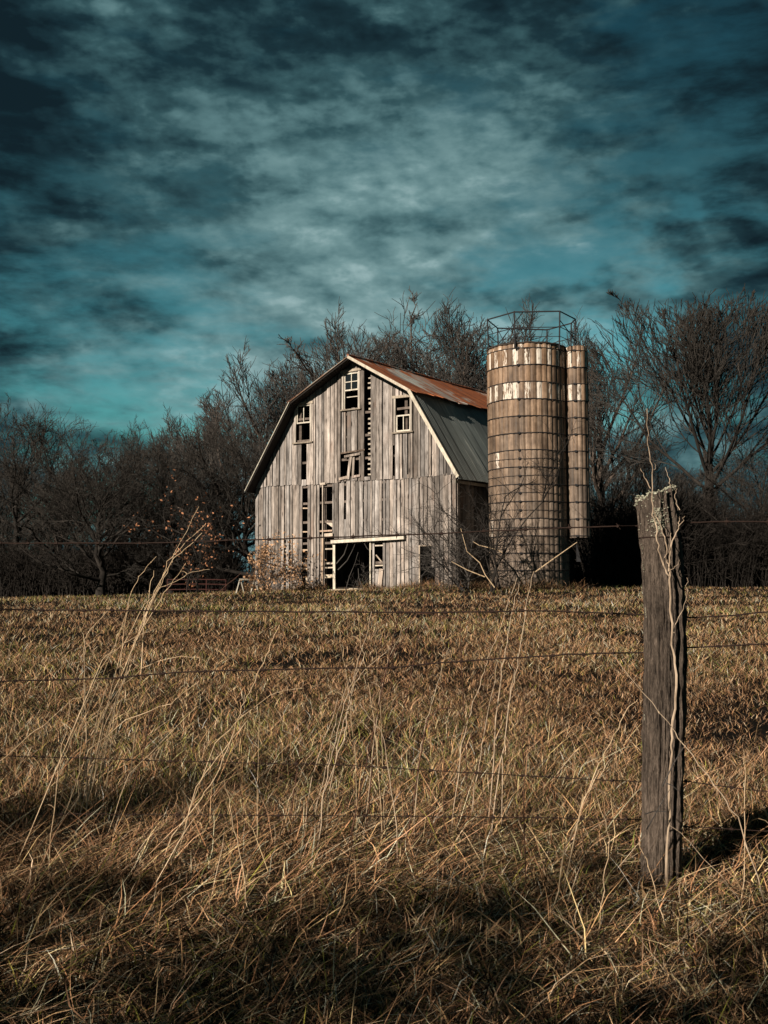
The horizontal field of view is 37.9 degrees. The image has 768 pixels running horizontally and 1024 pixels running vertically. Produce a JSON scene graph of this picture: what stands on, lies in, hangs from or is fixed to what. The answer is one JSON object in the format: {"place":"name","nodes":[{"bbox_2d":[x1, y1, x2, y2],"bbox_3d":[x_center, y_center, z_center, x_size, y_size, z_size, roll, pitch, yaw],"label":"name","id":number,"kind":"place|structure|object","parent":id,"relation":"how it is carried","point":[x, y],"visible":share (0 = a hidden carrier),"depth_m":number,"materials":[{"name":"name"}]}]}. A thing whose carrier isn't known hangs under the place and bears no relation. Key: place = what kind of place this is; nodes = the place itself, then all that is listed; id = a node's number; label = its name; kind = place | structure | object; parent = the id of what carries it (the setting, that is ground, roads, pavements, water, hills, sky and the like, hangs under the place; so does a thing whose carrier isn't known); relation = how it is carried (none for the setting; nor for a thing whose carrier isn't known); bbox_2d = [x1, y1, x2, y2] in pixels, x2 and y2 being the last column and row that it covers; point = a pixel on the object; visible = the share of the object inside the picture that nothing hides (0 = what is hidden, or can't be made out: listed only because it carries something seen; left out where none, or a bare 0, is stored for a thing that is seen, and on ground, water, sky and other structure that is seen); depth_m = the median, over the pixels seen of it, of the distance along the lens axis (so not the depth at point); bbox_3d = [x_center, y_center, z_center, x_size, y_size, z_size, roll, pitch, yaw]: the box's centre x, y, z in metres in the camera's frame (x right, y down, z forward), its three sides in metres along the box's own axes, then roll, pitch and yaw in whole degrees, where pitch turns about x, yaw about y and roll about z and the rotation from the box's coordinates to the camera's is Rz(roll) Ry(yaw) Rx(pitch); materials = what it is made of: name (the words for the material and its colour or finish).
{"place":"outdoors","nodes":[
{"label":"outdoors","id":0,"kind":"place"},
{"bbox_2d":[0,705,767,1023],"bbox_3d":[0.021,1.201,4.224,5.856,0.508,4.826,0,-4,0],"label":"tall dry grass","id":1,"kind":"structure","parent":0,"point":[540,983],"depth_m":3.62,"materials":[{"name":"brown plant"}]},
{"bbox_2d":[0,584,767,1023],"bbox_3d":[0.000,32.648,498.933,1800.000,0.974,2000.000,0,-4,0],"label":"field","id":2,"kind":"structure","parent":0,"point":[270,662],"depth_m":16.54,"materials":[{"name":"brown plant"}]},
{"bbox_2d":[0,622,26,697],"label":"curved stalk","id":3,"kind":"object","parent":2,"relation":"on","point":[8,655],"visible":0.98,"depth_m":4.86,"materials":[{"name":"plant"}]},
{"bbox_2d":[0,455,30,542],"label":"bare tree","id":4,"kind":"object","parent":2,"relation":"on","point":[4,514],"visible":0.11,"depth_m":91.21,"materials":[{"name":"brown plant"}]},
{"bbox_2d":[0,451,51,550],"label":"bare tree","id":5,"kind":"object","parent":2,"relation":"on","point":[21,500],"visible":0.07,"depth_m":91.11,"materials":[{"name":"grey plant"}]},
{"bbox_2d":[0,698,76,879],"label":"thin weed","id":6,"kind":"object","parent":2,"relation":"on","point":[57,777],"visible":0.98,"depth_m":4.25,"materials":[{"name":"plant"}]},
{"bbox_2d":[0,392,98,572],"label":"bare tree","id":7,"kind":"object","parent":2,"relation":"on","point":[31,442],"visible":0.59,"depth_m":59.54,"materials":[{"name":"brown plant"}]},
{"bbox_2d":[12,456,93,551],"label":"bare tree","id":8,"kind":"object","parent":2,"relation":"on","point":[32,511],"visible":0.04,"depth_m":71.69,"materials":[{"name":"brown plant"}]},
{"bbox_2d":[0,429,162,575],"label":"bare tree","id":9,"kind":"object","parent":2,"relation":"on","point":[25,525],"visible":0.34,"depth_m":59.55,"materials":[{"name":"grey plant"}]},
{"bbox_2d":[26,441,142,549],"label":"bare tree","id":10,"kind":"object","parent":2,"relation":"on","point":[94,496],"visible":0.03,"depth_m":72.07,"materials":[{"name":"brown plant"}]},
{"bbox_2d":[72,607,110,836],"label":"forked weed","id":11,"kind":"object","parent":2,"relation":"on","point":[84,689],"visible":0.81,"depth_m":5.21,"materials":[{"name":"plant"}]},
{"bbox_2d":[16,418,181,596],"bbox_3d":[-14.265,0.050,56.380,7.403,9.175,10.215,-1,-4,11],"label":"bare tree","id":12,"kind":"object","parent":2,"relation":"on","point":[73,492],"visible":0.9,"depth_m":55.36,"materials":[{"name":"brown plant"}]},
{"bbox_2d":[8,629,198,882],"bbox_3d":[-1.097,0.961,4.494,0.677,0.978,0.452,0,-4,0],"label":"dry stalk","id":13,"kind":"object","parent":2,"relation":"on","point":[94,745],"visible":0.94,"depth_m":4.61,"materials":[{"name":"plant"}]},
{"bbox_2d":[71,416,179,565],"bbox_3d":[-14.688,-0.217,62.598,7.185,10.545,7.574,0,-4,-6],"label":"bare tree","id":14,"kind":"object","parent":2,"relation":"on","point":[137,445],"visible":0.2,"depth_m":62.12,"materials":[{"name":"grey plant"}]},
{"bbox_2d":[54,507,205,832],"bbox_3d":[-1.265,0.734,5.340,0.777,1.541,0.584,0,-4,0],"label":"dry grass clump","id":15,"kind":"object","parent":2,"relation":"on","point":[124,669],"visible":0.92,"depth_m":5.46,"materials":[{"name":"plant"}]},
{"bbox_2d":[71,656,198,818],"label":"dry stalk","id":16,"kind":"object","parent":2,"relation":"on","point":[99,723],"visible":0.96,"depth_m":5.00,"materials":[{"name":"plant"}]},
{"bbox_2d":[85,569,208,796],"bbox_3d":[-1.184,0.899,5.552,0.623,1.232,0.022,1,-4,-17],"label":"dry stalk","id":17,"kind":"object","parent":2,"relation":"on","point":[120,656],"visible":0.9,"depth_m":5.53,"materials":[{"name":"plant"}]},
{"bbox_2d":[113,492,197,546],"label":"bare tree","id":18,"kind":"object","parent":2,"relation":"on","point":[158,526],"visible":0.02,"depth_m":76.44,"materials":[{"name":"brown plant"}]},
{"bbox_2d":[101,425,253,594],"bbox_3d":[-10.083,-0.078,56.955,7.338,9.264,6.961,3,-5,-36],"label":"bare tree","id":19,"kind":"object","parent":2,"relation":"on","point":[174,503],"visible":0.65,"depth_m":56.51,"materials":[{"name":"brown plant"}]},
{"bbox_2d":[121,573,240,829],"bbox_3d":[-0.909,0.875,4.971,0.535,1.207,0.020,1,-4,-10],"label":"dark stem","id":20,"kind":"object","parent":2,"relation":"on","point":[184,634],"visible":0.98,"depth_m":4.96,"materials":[{"name":"plant"}]},
{"bbox_2d":[122,399,247,552],"bbox_3d":[-11.668,-0.691,64.490,8.026,11.755,6.773,0,-4,3],"label":"bare tree","id":21,"kind":"object","parent":2,"relation":"on","point":[175,427],"visible":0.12,"depth_m":63.91,"materials":[{"name":"brown plant"}]},
{"bbox_2d":[123,458,260,594],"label":"leafy shrub","id":22,"kind":"object","parent":2,"relation":"on","point":[201,552],"visible":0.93,"depth_m":49.88,"materials":[{"name":"brown plant"}]},
{"bbox_2d":[167,579,226,593],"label":"farm gate","id":23,"kind":"structure","parent":2,"relation":"on","point":[225,584],"depth_m":52.87,"materials":[{"name":"red metal"}]},
{"bbox_2d":[168,473,249,576],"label":"bare tree","id":24,"kind":"object","parent":2,"relation":"on","point":[221,537],"visible":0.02,"depth_m":90.62,"materials":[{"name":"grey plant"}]},
{"bbox_2d":[149,388,275,591],"bbox_3d":[-7.944,-1.045,59.991,8.904,11.704,10.139,1,-4,-19],"label":"bare tree","id":25,"kind":"object","parent":2,"relation":"on","point":[199,449],"visible":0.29,"depth_m":60.03,"materials":[{"name":"brown plant"}]},
{"bbox_2d":[159,625,279,875],"bbox_3d":[-0.631,0.936,4.318,0.461,1.002,0.219,0,-4,0],"label":"dry stalk","id":26,"kind":"object","parent":2,"relation":"on","point":[189,812],"visible":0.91,"depth_m":4.26,"materials":[{"name":"plant"}]},
{"bbox_2d":[224,780,249,915],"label":"yellow stalk","id":27,"kind":"object","parent":2,"relation":"on","point":[238,848],"visible":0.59,"depth_m":3.81,"materials":[{"name":"plant"}]},
{"bbox_2d":[236,579,258,593],"bbox_3d":[-6.028,3.268,49.392,1.006,0.664,0.319,0,-4,0],"label":"sawhorse","id":28,"kind":"object","parent":2,"relation":"on","point":[242,586],"visible":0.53,"depth_m":49.38,"materials":[{"name":"white paint"}]},
{"bbox_2d":[183,688,315,845],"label":"dry stalk","id":29,"kind":"object","parent":2,"relation":"on","point":[258,765],"visible":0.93,"depth_m":4.60,"materials":[{"name":"plant"}]},
{"bbox_2d":[152,411,350,588],"bbox_3d":[-6.609,-0.318,57.432,10.816,9.714,7.838,2,-4,-32],"label":"bare tree","id":30,"kind":"object","parent":2,"relation":"on","point":[242,547],"visible":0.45,"depth_m":56.12,"materials":[{"name":"brown plant"}]},
{"bbox_2d":[192,335,319,512],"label":"bare tree","id":31,"kind":"object","parent":2,"relation":"on","point":[296,388],"visible":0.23,"depth_m":69.21,"materials":[{"name":"brown plant"}]},
{"bbox_2d":[239,531,326,592],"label":"leafy shrub","id":32,"kind":"object","parent":2,"relation":"on","point":[263,556],"visible":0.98,"depth_m":48.24,"materials":[{"name":"brown plant"}]},
{"bbox_2d":[289,695,330,835],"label":"dark stem","id":33,"kind":"object","parent":2,"relation":"on","point":[298,760],"visible":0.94,"depth_m":4.70,"materials":[{"name":"plant"}]},
{"bbox_2d":[229,321,427,483],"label":"bare tree","id":34,"kind":"object","parent":2,"relation":"on","point":[383,350],"visible":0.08,"depth_m":72.55,"materials":[{"name":"brown plant"}]},
{"bbox_2d":[303,611,392,859],"bbox_3d":[-0.153,0.934,4.598,0.383,1.057,0.401,0,-4,0],"label":"dry grass clump","id":35,"kind":"object","parent":2,"relation":"on","point":[325,787],"visible":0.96,"depth_m":4.69,"materials":[{"name":"beige plant"}]},
{"bbox_2d":[336,543,368,590],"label":"arching canes","id":36,"kind":"object","parent":2,"relation":"on","point":[353,566],"visible":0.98,"depth_m":44.94,"materials":[{"name":"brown plant"}]},
{"bbox_2d":[336,601,384,853],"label":"thin weed","id":37,"kind":"object","parent":2,"relation":"on","point":[374,728],"visible":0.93,"depth_m":4.60,"materials":[{"name":"plant"}]},
{"bbox_2d":[345,557,382,591],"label":"bare shrub","id":38,"kind":"object","parent":2,"relation":"on","point":[370,571],"visible":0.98,"depth_m":45.21,"materials":[{"name":"brown plant"}]},
{"bbox_2d":[293,296,447,389],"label":"bare tree","id":39,"kind":"object","parent":2,"relation":"on","point":[397,350],"visible":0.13,"depth_m":77.38,"materials":[{"name":"brown plant"}]},
{"bbox_2d":[360,705,399,872],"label":"curved stalk","id":40,"kind":"object","parent":2,"relation":"on","point":[391,794],"visible":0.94,"depth_m":4.34,"materials":[{"name":"beige plant"}]},
{"bbox_2d":[362,627,401,847],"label":"dry stalk","id":41,"kind":"object","parent":2,"relation":"on","point":[374,736],"visible":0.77,"depth_m":4.58,"materials":[{"name":"beige plant"}]},
{"bbox_2d":[0,457,767,598],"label":"woodland brush","id":42,"kind":"object","parent":2,"relation":"on","point":[722,555],"visible":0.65,"depth_m":52.67,"materials":[{"name":"brown plant"}]},
{"bbox_2d":[277,286,535,394],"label":"bare tree","id":43,"kind":"object","parent":2,"relation":"on","point":[301,360],"visible":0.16,"depth_m":79.10,"materials":[{"name":"brown plant"}]},
{"bbox_2d":[230,576,598,592],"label":"foot weeds","id":44,"kind":"object","parent":2,"relation":"on","point":[478,586],"visible":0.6,"depth_m":45.73,"materials":[{"name":"brown plant"}]},
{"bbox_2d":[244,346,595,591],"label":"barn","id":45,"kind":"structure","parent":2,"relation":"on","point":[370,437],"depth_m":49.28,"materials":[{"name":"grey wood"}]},
{"bbox_2d":[292,401,313,443],"bbox_3d":[-3.651,-4.042,50.671,1.162,1.892,0.170,-3,-4,35],"label":"window","id":46,"kind":"structure","parent":45,"relation":"in","point":[309,403],"depth_m":50.72,"materials":[{"name":"white paint"}]},
{"bbox_2d":[340,367,360,411],"bbox_3d":[-1.447,-5.377,49.211,1.131,1.831,0.170,-3,-4,35],"label":"window","id":47,"kind":"structure","parent":45,"relation":"in","point":[350,381],"depth_m":49.25,"materials":[{"name":"white paint"}]},
{"bbox_2d":[391,394,413,433],"bbox_3d":[0.809,-4.159,47.544,1.077,1.630,0.170,-3,-4,35],"label":"window","id":48,"kind":"structure","parent":45,"relation":"in","point":[395,417],"depth_m":47.62,"materials":[{"name":"white paint"}]},
{"bbox_2d":[348,581,497,851],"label":"grass","id":49,"kind":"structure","parent":2,"relation":"on","point":[406,697],"depth_m":4.81,"materials":[{"name":"plant"}]},
{"bbox_2d":[414,647,448,845],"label":"dry stalk","id":50,"kind":"object","parent":2,"relation":"on","point":[420,747],"visible":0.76,"depth_m":4.67,"materials":[{"name":"beige plant"}]},
{"bbox_2d":[359,491,512,590],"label":"bare shrub","id":51,"kind":"object","parent":2,"relation":"on","point":[466,587],"visible":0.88,"depth_m":43.54,"materials":[{"name":"brown plant"}]},
{"bbox_2d":[453,562,484,576],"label":"fallen branch","id":52,"kind":"object","parent":51,"relation":"on","point":[469,570],"visible":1,"depth_m":41.93,"materials":[{"name":"wood"}]},
{"bbox_2d":[428,530,477,591],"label":"bare shrub","id":53,"kind":"object","parent":2,"relation":"on","point":[450,560],"visible":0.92,"depth_m":42.62,"materials":[{"name":"brown plant"}]},
{"bbox_2d":[403,676,536,890],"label":"grass","id":54,"kind":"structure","parent":2,"relation":"on","point":[522,748],"depth_m":4.40,"materials":[{"name":"plant"}]},
{"bbox_2d":[461,530,494,587],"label":"fallen branch","id":55,"kind":"object","parent":2,"relation":"on","point":[478,561],"visible":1,"depth_m":41.95,"materials":[{"name":"wood"}]},
{"bbox_2d":[394,289,563,390],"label":"bare tree","id":56,"kind":"object","parent":2,"relation":"on","point":[459,359],"visible":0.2,"depth_m":77.24,"materials":[{"name":"brown plant"}]},
{"bbox_2d":[451,572,533,842],"bbox_3d":[0.454,0.866,4.801,0.381,1.220,0.311,0,-4,0],"label":"dry grass clump","id":57,"kind":"object","parent":2,"relation":"on","point":[495,723],"visible":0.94,"depth_m":4.81,"materials":[{"name":"beige plant"}]},
{"bbox_2d":[411,414,598,593],"bbox_3d":[4.496,-0.068,42.181,7.392,6.897,3.810,-3,-4,35],"label":"bare shrub","id":58,"kind":"object","parent":2,"relation":"on","point":[494,551],"visible":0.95,"depth_m":42.11,"materials":[{"name":"brown plant"}]},
{"bbox_2d":[486,311,590,589],"bbox_3d":[6.340,-2.208,46.236,4.120,11.613,3.301,0,-4,0],"label":"silo","id":59,"kind":"object","parent":2,"relation":"on","point":[531,385],"visible":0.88,"depth_m":44.98,"materials":[{"name":"concrete"}]},
{"bbox_2d":[535,542,576,571],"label":"fallen branch","id":60,"kind":"object","parent":2,"relation":"on","point":[553,558],"visible":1,"depth_m":41.96,"materials":[{"name":"wood"}]},
{"bbox_2d":[551,699,637,912],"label":"dry stalk","id":61,"kind":"object","parent":2,"relation":"on","point":[584,797],"visible":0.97,"depth_m":3.88,"materials":[{"name":"plant"}]},
{"bbox_2d":[570,539,631,588],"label":"bare shrub","id":62,"kind":"object","parent":2,"relation":"on","point":[606,572],"visible":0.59,"depth_m":51.10,"materials":[{"name":"brown plant"}]},
{"bbox_2d":[564,305,680,516],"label":"bare tree","id":63,"kind":"object","parent":2,"relation":"on","point":[597,439],"visible":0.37,"depth_m":65.38,"materials":[{"name":"brown plant"}]},
{"bbox_2d":[593,787,668,939],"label":"thin weed","id":64,"kind":"object","parent":2,"relation":"on","point":[605,868],"visible":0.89,"depth_m":3.60,"materials":[{"name":"plant"}]},
{"bbox_2d":[590,453,696,503],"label":"bare tree","id":65,"kind":"object","parent":2,"relation":"on","point":[661,474],"visible":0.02,"depth_m":80.68,"materials":[{"name":"brown plant"}]},
{"bbox_2d":[590,426,717,511],"bbox_3d":[15.022,-0.220,59.947,7.338,9.264,6.961,2,-4,-34],"label":"bare tree","id":66,"kind":"object","parent":2,"relation":"on","point":[638,454],"visible":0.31,"depth_m":59.67,"materials":[{"name":"brown plant"}]},
{"bbox_2d":[634,484,687,887],"bbox_3d":[1.081,0.705,4.364,0.203,1.631,0.170,0,-4,0],"label":"fence post","id":67,"kind":"object","parent":2,"relation":"on","point":[659,682],"visible":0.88,"depth_m":4.31,"materials":[{"name":"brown wood"}]},
{"bbox_2d":[0,642,767,683],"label":"barbed wire","id":68,"kind":"object","parent":67,"relation":"attached to","point":[460,661],"visible":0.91,"depth_m":4.48,"materials":[{"name":"grey metal"}]},
{"bbox_2d":[0,607,767,618],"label":"barbed wire","id":69,"kind":"object","parent":67,"relation":"attached to","point":[283,611],"visible":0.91,"depth_m":4.50,"materials":[{"name":"grey metal"}]},
{"bbox_2d":[0,519,767,546],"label":"barbed wire","id":70,"kind":"object","parent":67,"relation":"attached to","point":[139,543],"visible":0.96,"depth_m":4.52,"materials":[{"name":"grey metal"}]},
{"bbox_2d":[0,754,767,791],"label":"barbed wire","id":71,"kind":"object","parent":67,"relation":"attached to","point":[127,759],"visible":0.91,"depth_m":4.46,"materials":[{"name":"grey metal"}]},
{"bbox_2d":[0,811,767,831],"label":"barbed wire","id":72,"kind":"object","parent":67,"relation":"attached to","point":[492,817],"visible":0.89,"depth_m":4.44,"materials":[{"name":"grey metal"}]},
{"bbox_2d":[645,741,689,828],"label":"twigs","id":73,"kind":"object","parent":67,"relation":"attached to","point":[668,791],"visible":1,"depth_m":4.14,"materials":[{"name":"brown plant"}]},
{"bbox_2d":[641,415,687,887],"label":"vine","id":74,"kind":"object","parent":2,"relation":"on","point":[672,736],"visible":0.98,"depth_m":4.25,"materials":[{"name":"beige plant"}]},
{"bbox_2d":[580,285,767,542],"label":"bare tree","id":75,"kind":"object","parent":2,"relation":"on","point":[695,358],"visible":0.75,"depth_m":55.44,"materials":[{"name":"brown plant"}]},
{"bbox_2d":[617,661,767,918],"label":"crossing stalk","id":76,"kind":"object","parent":2,"relation":"on","point":[746,846],"visible":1,"depth_m":3.81,"materials":[{"name":"beige plant"}]},
{"bbox_2d":[668,468,727,516],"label":"bare tree","id":77,"kind":"object","parent":2,"relation":"on","point":[697,489],"visible":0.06,"depth_m":90.37,"materials":[{"name":"brown plant"}]},
{"bbox_2d":[671,826,748,931],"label":"dry stalk","id":78,"kind":"object","parent":2,"relation":"on","point":[727,885],"visible":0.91,"depth_m":3.69,"materials":[{"name":"beige plant"}]},
{"bbox_2d":[677,419,767,532],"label":"bare tree","id":79,"kind":"object","parent":2,"relation":"on","point":[762,493],"visible":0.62,"depth_m":54.51,"materials":[{"name":"brown plant"}]},
{"bbox_2d":[741,750,767,906],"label":"thin weed","id":80,"kind":"object","parent":2,"relation":"on","point":[746,825],"visible":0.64,"depth_m":3.98,"materials":[{"name":"plant"}]},
{"bbox_2d":[0,0,767,584],"label":"sky","id":81,"kind":"structure","parent":0,"point":[181,181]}
]}

